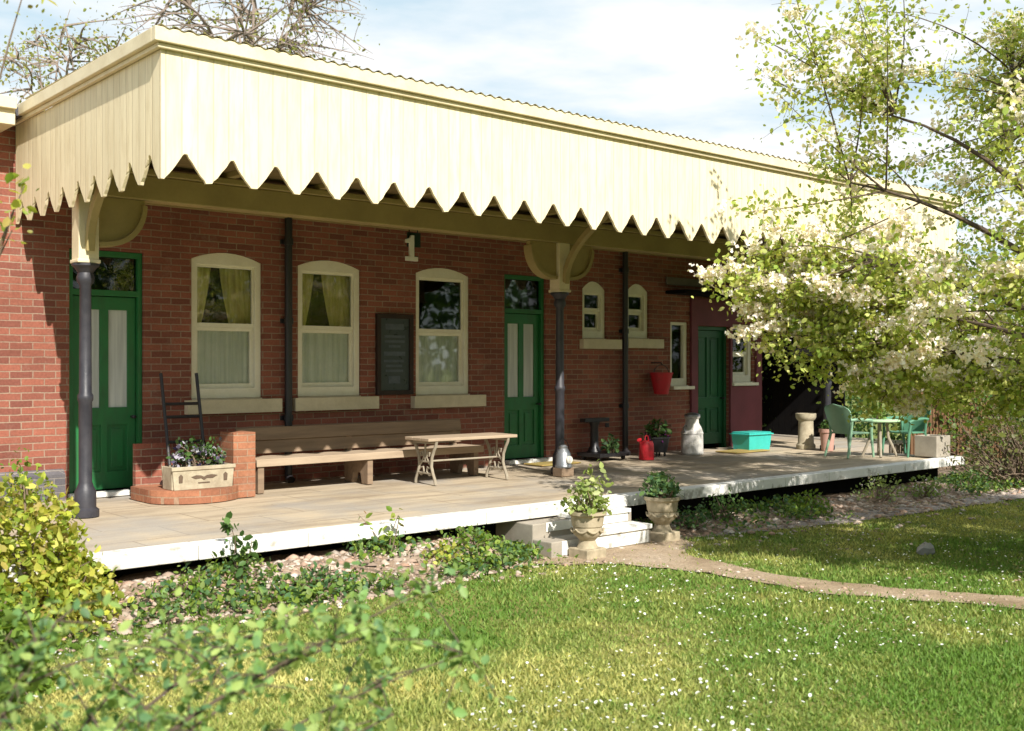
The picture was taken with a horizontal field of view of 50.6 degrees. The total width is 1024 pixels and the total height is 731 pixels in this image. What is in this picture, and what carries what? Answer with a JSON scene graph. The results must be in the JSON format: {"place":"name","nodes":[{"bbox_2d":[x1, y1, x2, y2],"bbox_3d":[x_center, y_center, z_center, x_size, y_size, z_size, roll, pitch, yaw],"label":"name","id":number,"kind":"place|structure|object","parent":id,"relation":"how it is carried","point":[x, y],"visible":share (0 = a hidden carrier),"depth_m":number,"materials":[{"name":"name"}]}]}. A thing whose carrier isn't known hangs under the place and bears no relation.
{"place":"outdoors","nodes":[
{"label":"outdoors","id":0,"kind":"place"},
{"bbox_2d":[0,0,1023,351],"label":"sky","id":1,"kind":"structure","parent":0,"point":[669,66],"materials":[{"name":"white"}]},
{"bbox_2d":[0,379,1023,730],"bbox_3d":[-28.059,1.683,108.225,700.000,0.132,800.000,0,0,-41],"label":"lawn","id":2,"kind":"structure","parent":0,"point":[659,643],"depth_m":6.82,"materials":[{"name":"green plant"}]},
{"bbox_2d":[0,0,56,255],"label":"young sapling","id":3,"kind":"object","parent":2,"relation":"on","point":[14,205],"visible":1,"depth_m":5.00,"materials":[{"name":"green plant"}]},
{"bbox_2d":[0,575,69,707],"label":"golden shrub","id":4,"kind":"object","parent":2,"relation":"on","point":[8,629],"visible":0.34,"depth_m":5.62,"materials":[{"name":"yellow plant"}]},
{"bbox_2d":[0,0,136,110],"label":"spring tree","id":5,"kind":"object","parent":2,"relation":"on","point":[78,41],"visible":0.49,"depth_m":24.45,"materials":[{"name":"brown plant"}]},
{"bbox_2d":[95,0,379,66],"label":"spring tree","id":6,"kind":"object","parent":2,"relation":"on","point":[251,33],"visible":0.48,"depth_m":25.64,"materials":[{"name":"brown plant"}]},
{"bbox_2d":[0,552,515,730],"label":"arching briar","id":7,"kind":"object","parent":2,"relation":"on","point":[378,632],"visible":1,"depth_m":3.29,"materials":[{"name":"green plant"}]},
{"bbox_2d":[19,534,547,638],"bbox_3d":[-2.090,1.636,7.758,6.450,0.248,1.400,0,0,-41],"label":"flower bed","id":8,"kind":"object","parent":2,"relation":"on","point":[149,574],"visible":0.24,"depth_m":8.18,"materials":[{"name":"soil"}]},
{"bbox_2d":[0,464,134,644],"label":"golden shrub","id":9,"kind":"object","parent":8,"relation":"on","point":[71,575],"visible":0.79,"depth_m":6.85,"materials":[{"name":"yellow plant"}]},
{"bbox_2d":[160,570,214,595],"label":"bedding plant","id":10,"kind":"object","parent":8,"relation":"on","point":[183,585],"visible":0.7,"depth_m":7.60,"materials":[{"name":"green plant"}]},
{"bbox_2d":[220,511,258,577],"bbox_3d":[-2.000,1.355,7.932,0.275,0.560,0.365,0,0,-15],"label":"rose bush","id":11,"kind":"object","parent":8,"relation":"on","point":[236,556],"visible":0.94,"depth_m":7.91,"materials":[{"name":"green plant"}]},
{"bbox_2d":[277,561,355,589],"bbox_3d":[-1.485,1.599,8.126,0.585,0.246,0.373,0,0,-41],"label":"bedding plant","id":12,"kind":"object","parent":8,"relation":"on","point":[321,575],"visible":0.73,"depth_m":8.10,"materials":[{"name":"green plant"}]},
{"bbox_2d":[358,506,405,553],"bbox_3d":[-1.089,1.392,8.949,0.440,0.482,0.236,0,0,9],"label":"rose bush","id":13,"kind":"object","parent":8,"relation":"on","point":[384,537],"visible":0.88,"depth_m":8.90,"materials":[{"name":"green plant"}]},
{"bbox_2d":[367,569,422,592],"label":"bedding plant","id":14,"kind":"object","parent":8,"relation":"on","point":[385,587],"visible":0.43,"depth_m":8.26,"materials":[{"name":"green plant"}]},
{"bbox_2d":[421,540,474,564],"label":"bedding plant","id":15,"kind":"object","parent":8,"relation":"on","point":[439,551],"visible":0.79,"depth_m":8.95,"materials":[{"name":"green plant"}]},
{"bbox_2d":[447,526,498,548],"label":"bedding plant","id":16,"kind":"object","parent":8,"relation":"on","point":[471,539],"visible":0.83,"depth_m":9.34,"materials":[{"name":"green plant"}]},
{"bbox_2d":[0,95,761,502],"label":"station building","id":17,"kind":"structure","parent":2,"relation":"on","point":[258,321],"depth_m":12.81,"materials":[{"name":"red brick"}]},
{"bbox_2d":[68,248,141,499],"bbox_3d":[-4.080,0.097,11.051,0.900,2.527,0.300,0,0,-41],"label":"door","id":18,"kind":"structure","parent":17,"relation":"in","point":[116,319],"depth_m":11.14,"materials":[{"name":"green wood"}]},
{"bbox_2d":[184,253,281,414],"bbox_3d":[-3.103,-0.359,11.954,1.120,1.757,0.277,0,0,-41],"label":"window","id":19,"kind":"structure","parent":17,"relation":"in","point":[226,357],"depth_m":11.99,"materials":[{"name":"paint"}]},
{"bbox_2d":[292,260,378,410],"bbox_3d":[-2.124,-0.359,12.809,1.140,1.757,0.277,0,0,-41],"label":"window","id":20,"kind":"structure","parent":17,"relation":"in","point":[328,356],"depth_m":12.86,"materials":[{"name":"paint"}]},
{"bbox_2d":[375,313,413,394],"bbox_3d":[-1.439,-0.135,13.303,0.540,0.990,0.051,0,0,-41],"label":"notice board","id":21,"kind":"object","parent":17,"relation":"attached to","point":[394,354],"visible":1,"depth_m":13.29,"materials":[{"name":"brown wood"}]},
{"bbox_2d":[411,268,485,407],"bbox_3d":[-0.844,-0.358,13.891,1.150,1.777,0.225,0,0,-41],"label":"window","id":22,"kind":"structure","parent":17,"relation":"in","point":[441,354],"depth_m":13.93,"materials":[{"name":"paint"}]},
{"bbox_2d":[504,274,551,464],"bbox_3d":[0.215,0.067,14.798,0.900,2.587,0.300,0,0,-41],"label":"door","id":23,"kind":"structure","parent":17,"relation":"in","point":[523,331],"depth_m":14.88,"materials":[{"name":"green wood"}]},
{"bbox_2d":[580,281,621,348],"bbox_3d":[1.229,-0.729,15.728,0.790,0.977,0.269,0,0,-41],"label":"window","id":24,"kind":"structure","parent":17,"relation":"in","point":[592,292],"depth_m":15.70,"materials":[{"name":"paint"}]},
{"bbox_2d":[628,284,663,347],"bbox_3d":[1.929,-0.744,16.339,0.790,0.967,0.269,0,0,-41],"label":"window","id":25,"kind":"structure","parent":17,"relation":"in","point":[637,295],"depth_m":16.33,"materials":[{"name":"paint"}]},
{"bbox_2d":[649,362,672,393],"bbox_3d":[2.238,0.190,16.297,0.360,0.480,0.380,0,0,-41],"label":"fire bucket","id":26,"kind":"object","parent":17,"relation":"attached to","point":[661,382],"visible":1,"depth_m":16.18,"materials":[{"name":"red paint"}]},
{"bbox_2d":[670,322,694,389],"bbox_3d":[2.603,-0.154,16.898,0.500,1.047,0.225,0,0,-41],"label":"window","id":27,"kind":"structure","parent":17,"relation":"in","point":[677,330],"depth_m":16.96,"materials":[{"name":"paint"}]},
{"bbox_2d":[666,277,712,287],"bbox_3d":[2.774,-1.300,16.976,1.100,0.120,0.058,0,0,-41],"label":"sign","id":28,"kind":"object","parent":17,"relation":"attached to","point":[682,281],"depth_m":16.86,"materials":[{"name":"brown wood"}]},
{"bbox_2d":[698,326,725,447],"bbox_3d":[3.172,0.366,17.463,0.814,1.987,0.171,0,0,-41],"label":"door","id":29,"kind":"structure","parent":17,"relation":"in","point":[711,344],"depth_m":17.56,"materials":[{"name":"green wood"}]},
{"bbox_2d":[732,324,758,385],"bbox_3d":[3.794,-0.173,17.937,0.660,1.007,0.225,0,0,-41],"label":"window","id":30,"kind":"structure","parent":17,"relation":"in","point":[741,364],"depth_m":18.03,"materials":[{"name":"paint"}]},
{"bbox_2d":[1,24,963,582],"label":"platform","id":31,"kind":"structure","parent":2,"relation":"on","point":[114,144],"depth_m":9.94,"materials":[{"name":"beige wood"}]},
{"bbox_2d":[0,447,44,506],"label":"shrub","id":32,"kind":"object","parent":31,"relation":"on","point":[20,468],"depth_m":9.98,"materials":[{"name":"green plant"}]},
{"bbox_2d":[131,431,254,504],"bbox_3d":[-3.142,0.995,10.775,1.030,0.650,0.870,0,0,-41],"label":"brick planter","id":33,"kind":"object","parent":31,"relation":"on","point":[150,459],"visible":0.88,"depth_m":10.80,"materials":[{"name":"brick"}]},
{"bbox_2d":[159,373,206,484],"bbox_3d":[-3.266,0.697,10.924,0.500,1.243,0.478,0,0,-41],"label":"sack truck","id":34,"kind":"object","parent":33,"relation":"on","point":[166,417],"visible":0.39,"depth_m":10.97,"materials":[{"name":"black metal"}]},
{"bbox_2d":[161,463,235,490],"bbox_3d":[-3.071,1.083,10.610,0.660,0.222,0.272,0,0,-41],"label":"flower trough","id":35,"kind":"object","parent":33,"relation":"on","point":[184,477],"visible":0.95,"depth_m":10.48,"materials":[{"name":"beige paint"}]},
{"bbox_2d":[166,435,225,467],"bbox_3d":[-3.085,0.866,10.606,0.605,0.359,0.299,0,0,-41],"label":"pansy clump","id":36,"kind":"object","parent":35,"relation":"in","point":[180,456],"visible":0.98,"depth_m":10.56,"materials":[{"name":"green plant"}]},
{"bbox_2d":[235,419,483,493],"bbox_3d":[-1.652,0.993,12.299,3.020,0.655,0.532,0,0,-41],"label":"platform bench","id":37,"kind":"object","parent":31,"relation":"on","point":[347,438],"visible":0.73,"depth_m":12.24,"materials":[{"name":"brown wood"}]},
{"bbox_2d":[405,229,420,260],"bbox_3d":[-1.157,-1.495,12.686,0.245,0.550,0.069,0,0,-41],"label":"platform number sign","id":38,"kind":"object","parent":31,"relation":"hanging from","point":[412,240],"visible":0.91,"depth_m":12.65,"materials":[{"name":"beige metal"}]},
{"bbox_2d":[405,432,516,485],"bbox_3d":[-0.572,1.062,12.400,1.240,0.524,0.481,0,0,-38],"label":"cast iron table","id":39,"kind":"object","parent":31,"relation":"on","point":[435,439],"visible":1,"depth_m":12.24,"materials":[{"name":"brown wood"}]},
{"bbox_2d":[524,461,580,465],"bbox_3d":[0.543,1.309,14.514,0.720,0.018,0.360,0,0,-41],"label":"door mat","id":40,"kind":"object","parent":31,"relation":"on","point":[547,463],"depth_m":14.37,"materials":[{"name":"beige fabric"}]},
{"bbox_2d":[553,439,573,476],"bbox_3d":[0.617,1.098,12.953,0.212,0.444,0.220,0,0,-41],"label":"railway lamp","id":41,"kind":"object","parent":31,"relation":"on","point":[563,467],"visible":1,"depth_m":12.89,"materials":[{"name":"silver metal"}]},
{"bbox_2d":[577,417,629,460],"bbox_3d":[1.278,1.032,15.268,0.600,0.574,0.490,0,0,-41],"label":"luggage scale","id":42,"kind":"object","parent":31,"relation":"on","point":[595,450],"visible":0.98,"depth_m":15.29,"materials":[{"name":"black metal"}]},
{"bbox_2d":[601,433,619,452],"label":"pot plant","id":43,"kind":"object","parent":42,"relation":"on","point":[612,446],"visible":1,"depth_m":15.11,"materials":[{"name":"green plant"}]},
{"bbox_2d":[637,435,653,459],"bbox_3d":[1.859,1.145,15.157,0.220,0.350,0.457,0,0,29],"label":"watering can","id":44,"kind":"object","parent":31,"relation":"on","point":[646,450],"visible":1,"depth_m":15.12,"materials":[{"name":"red paint"}]},
{"bbox_2d":[646,436,669,456],"bbox_3d":[2.125,1.177,15.788,0.360,0.285,0.360,0,0,-41],"label":"plant tub","id":45,"kind":"object","parent":31,"relation":"on","point":[660,446],"visible":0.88,"depth_m":15.65,"materials":[{"name":"black metal"}]},
{"bbox_2d":[640,418,672,441],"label":"plant","id":46,"kind":"object","parent":45,"relation":"in","point":[662,430],"visible":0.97,"depth_m":15.71,"materials":[{"name":"green plant"}]},
{"bbox_2d":[681,412,703,454],"bbox_3d":[2.690,1.010,16.174,0.338,0.620,0.338,0,0,4],"label":"milk churn","id":47,"kind":"object","parent":31,"relation":"on","point":[692,438],"visible":1,"depth_m":16.05,"materials":[{"name":"paint"}]},
{"bbox_2d":[715,449,769,453],"bbox_3d":[3.543,1.309,16.627,0.840,0.018,0.400,0,0,-41],"label":"door mat","id":48,"kind":"object","parent":31,"relation":"on","point":[736,451],"depth_m":16.57,"materials":[{"name":"beige fabric"}]},
{"bbox_2d":[729,430,773,449],"bbox_3d":[3.751,1.177,16.967,0.570,0.285,0.410,0,0,-37],"label":"storage box","id":49,"kind":"object","parent":31,"relation":"on","point":[750,440],"visible":0.97,"depth_m":16.82,"materials":[{"name":"teal plastic"}]},
{"bbox_2d":[795,413,815,448],"bbox_3d":[4.667,1.040,17.209,0.320,0.560,0.320,0,0,-41],"label":"chimney pot","id":50,"kind":"object","parent":31,"relation":"on","point":[805,431],"visible":1,"depth_m":17.10,"materials":[{"name":"beige stone"}]},
{"bbox_2d":[819,428,834,450],"bbox_3d":[4.887,1.150,16.790,0.260,0.340,0.257,0,0,-41],"label":"terracotta pot","id":51,"kind":"object","parent":31,"relation":"on","point":[824,433],"visible":0.65,"depth_m":16.71,"materials":[{"name":"orange ceramic"}]},
{"bbox_2d":[820,419,828,428],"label":"pot plant","id":52,"kind":"object","parent":51,"relation":"in","point":[824,423],"visible":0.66,"depth_m":16.76,"materials":[{"name":"green plant"}]},
{"bbox_2d":[824,404,874,458],"bbox_3d":[4.856,0.936,15.688,0.598,0.776,0.556,0,0,-29],"label":"garden chair","id":53,"kind":"object","parent":31,"relation":"on","point":[838,422],"visible":0.98,"depth_m":15.56,"materials":[{"name":"green plastic"}]},
{"bbox_2d":[860,418,900,457],"bbox_3d":[5.358,1.056,15.794,0.580,0.543,0.580,0,0,-41],"label":"garden table","id":54,"kind":"object","parent":31,"relation":"on","point":[879,435],"visible":0.78,"depth_m":15.74,"materials":[{"name":"plastic"}]},
{"bbox_2d":[871,403,887,418],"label":"pot plant","id":55,"kind":"object","parent":54,"relation":"on","point":[877,417],"visible":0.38,"depth_m":15.83,"materials":[{"name":"green plant"}]},
{"bbox_2d":[882,404,930,457],"bbox_3d":[5.800,0.936,15.877,0.598,0.776,0.556,0,0,-31],"label":"garden chair","id":56,"kind":"object","parent":31,"relation":"on","point":[917,427],"visible":0.54,"depth_m":15.90,"materials":[{"name":"green plastic"}]},
{"bbox_2d":[914,434,949,457],"bbox_3d":[6.071,1.158,15.646,0.400,0.300,0.340,0,0,-41],"label":"concrete planter","id":57,"kind":"object","parent":31,"relation":"on","point":[930,445],"visible":1,"depth_m":15.52,"materials":[{"name":"concrete"}]},
{"bbox_2d":[15,476,1023,658],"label":"pebbles","id":58,"kind":"object","parent":2,"relation":"on","point":[343,559],"visible":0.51,"depth_m":8.82,"materials":[{"name":"beige gravel"}]},
{"bbox_2d":[33,520,1023,730],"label":"daisies","id":59,"kind":"object","parent":2,"relation":"on","point":[631,704],"visible":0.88,"depth_m":6.45,"materials":[{"name":"white plant"}]},
{"bbox_2d":[496,506,651,557],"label":"steps","id":60,"kind":"structure","parent":2,"relation":"on","point":[558,536],"depth_m":10.11,"materials":[{"name":"concrete"}]},
{"bbox_2d":[762,287,878,437],"bbox_3d":[5.724,-0.398,23.129,4.872,4.451,3.724,0,0,-41],"label":"garden shrub","id":61,"kind":"object","parent":2,"relation":"on","point":[857,425],"visible":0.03,"depth_m":22.75,"materials":[{"name":"green plant"}]},
{"bbox_2d":[632,461,1017,536],"bbox_3d":[4.763,1.696,14.772,10.700,0.129,3.000,0,0,-41],"label":"flower bed","id":62,"kind":"object","parent":2,"relation":"on","point":[702,533],"visible":0.19,"depth_m":13.34,"materials":[{"name":"soil"}]},
{"bbox_2d":[19,467,1023,654],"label":"ground cover","id":63,"kind":"object","parent":62,"relation":"on","point":[304,594],"visible":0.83,"depth_m":8.18,"materials":[{"name":"green plant"}]},
{"bbox_2d":[672,504,720,529],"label":"bedding plant","id":64,"kind":"object","parent":62,"relation":"on","point":[690,519],"visible":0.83,"depth_m":11.13,"materials":[{"name":"green plant"}]},
{"bbox_2d":[694,487,747,521],"bbox_3d":[2.271,1.514,11.706,0.617,0.411,0.469,0,0,-41],"label":"bedding plant","id":65,"kind":"object","parent":62,"relation":"on","point":[718,507],"visible":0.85,"depth_m":11.63,"materials":[{"name":"green plant"}]},
{"bbox_2d":[787,489,829,511],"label":"bedding plant","id":66,"kind":"object","parent":62,"relation":"on","point":[810,499],"visible":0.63,"depth_m":12.61,"materials":[{"name":"green plant"}]},
{"bbox_2d":[850,474,907,503],"bbox_3d":[4.627,1.550,13.596,0.928,0.393,0.640,0,0,-27],"label":"bedding plant","id":67,"kind":"object","parent":62,"relation":"on","point":[885,494],"visible":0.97,"depth_m":13.54,"materials":[{"name":"green plant"}]},
{"bbox_2d":[901,473,948,498],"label":"bedding plant","id":68,"kind":"object","parent":62,"relation":"on","point":[928,490],"visible":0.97,"depth_m":14.04,"materials":[{"name":"green plant"}]},
{"bbox_2d":[940,466,989,488],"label":"bedding plant","id":69,"kind":"object","parent":62,"relation":"on","point":[968,477],"visible":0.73,"depth_m":14.98,"materials":[{"name":"green plant"}]},
{"bbox_2d":[687,0,1023,439],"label":"blossom tree","id":70,"kind":"object","parent":2,"relation":"on","point":[911,345],"visible":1,"depth_m":9.22,"materials":[{"name":"green plant"}]},
{"bbox_2d":[873,131,1023,465],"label":"garden shrub","id":71,"kind":"object","parent":2,"relation":"on","point":[893,436],"visible":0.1,"depth_m":18.69,"materials":[{"name":"green plant"}]},
{"bbox_2d":[906,384,1023,462],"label":"hurdle fence","id":72,"kind":"object","parent":2,"relation":"on","point":[937,422],"visible":0.06,"depth_m":18.43,"materials":[{"name":"brown wicker"}]},
{"bbox_2d":[938,393,1023,492],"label":"garden shrub","id":73,"kind":"object","parent":2,"relation":"on","point":[1015,453],"visible":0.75,"depth_m":15.46,"materials":[{"name":"green plant"}]},
{"bbox_2d":[963,254,1023,459],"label":"garden shrub","id":74,"kind":"object","parent":2,"relation":"on","point":[988,379],"visible":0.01,"depth_m":18.97,"materials":[{"name":"green plant"}]},
{"bbox_2d":[1003,408,1023,461],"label":"garden shrub","id":75,"kind":"object","parent":2,"relation":"on","point":[1017,419],"visible":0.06,"depth_m":16.81,"materials":[{"name":"green plant"}]},
{"bbox_2d":[523,537,1023,608],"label":"garden path","id":76,"kind":"structure","parent":0,"point":[643,552],"depth_m":8.99,"materials":[{"name":"beige gravel"}]},
{"bbox_2d":[568,509,606,559],"bbox_3d":[0.679,1.518,9.749,0.348,0.423,0.348,0,0,-41],"label":"garden urn","id":77,"kind":"object","parent":76,"relation":"on","point":[587,530],"visible":0.94,"depth_m":9.64,"materials":[{"name":"stone"}]},
{"bbox_2d":[553,459,613,517],"bbox_3d":[0.674,1.110,9.737,0.478,0.559,0.501,0,0,-41],"label":"urn plant","id":78,"kind":"object","parent":77,"relation":"in","point":[594,505],"visible":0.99,"depth_m":9.68,"materials":[{"name":"green plant"}]},
{"bbox_2d":[644,494,680,542],"bbox_3d":[1.480,1.510,10.686,0.363,0.441,0.363,0,0,-41],"label":"garden urn","id":79,"kind":"object","parent":76,"relation":"on","point":[661,514],"visible":0.93,"depth_m":10.58,"materials":[{"name":"stone"}]},
{"bbox_2d":[635,470,684,497],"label":"urn plant","id":80,"kind":"object","parent":79,"relation":"in","point":[660,483],"visible":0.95,"depth_m":10.62,"materials":[{"name":"green plant"}]},
{"bbox_2d":[762,306,873,437],"bbox_3d":[4.721,0.022,19.711,2.770,2.625,2.900,0,0,-41],"label":"open shelter","id":81,"kind":"object","parent":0,"point":[783,405],"visible":0.14,"depth_m":20.76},
{"bbox_2d":[707,490,1023,536],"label":"gravel path","id":82,"kind":"structure","parent":0,"point":[936,508],"depth_m":12.68,"materials":[{"name":"beige gravel"}]}
]}

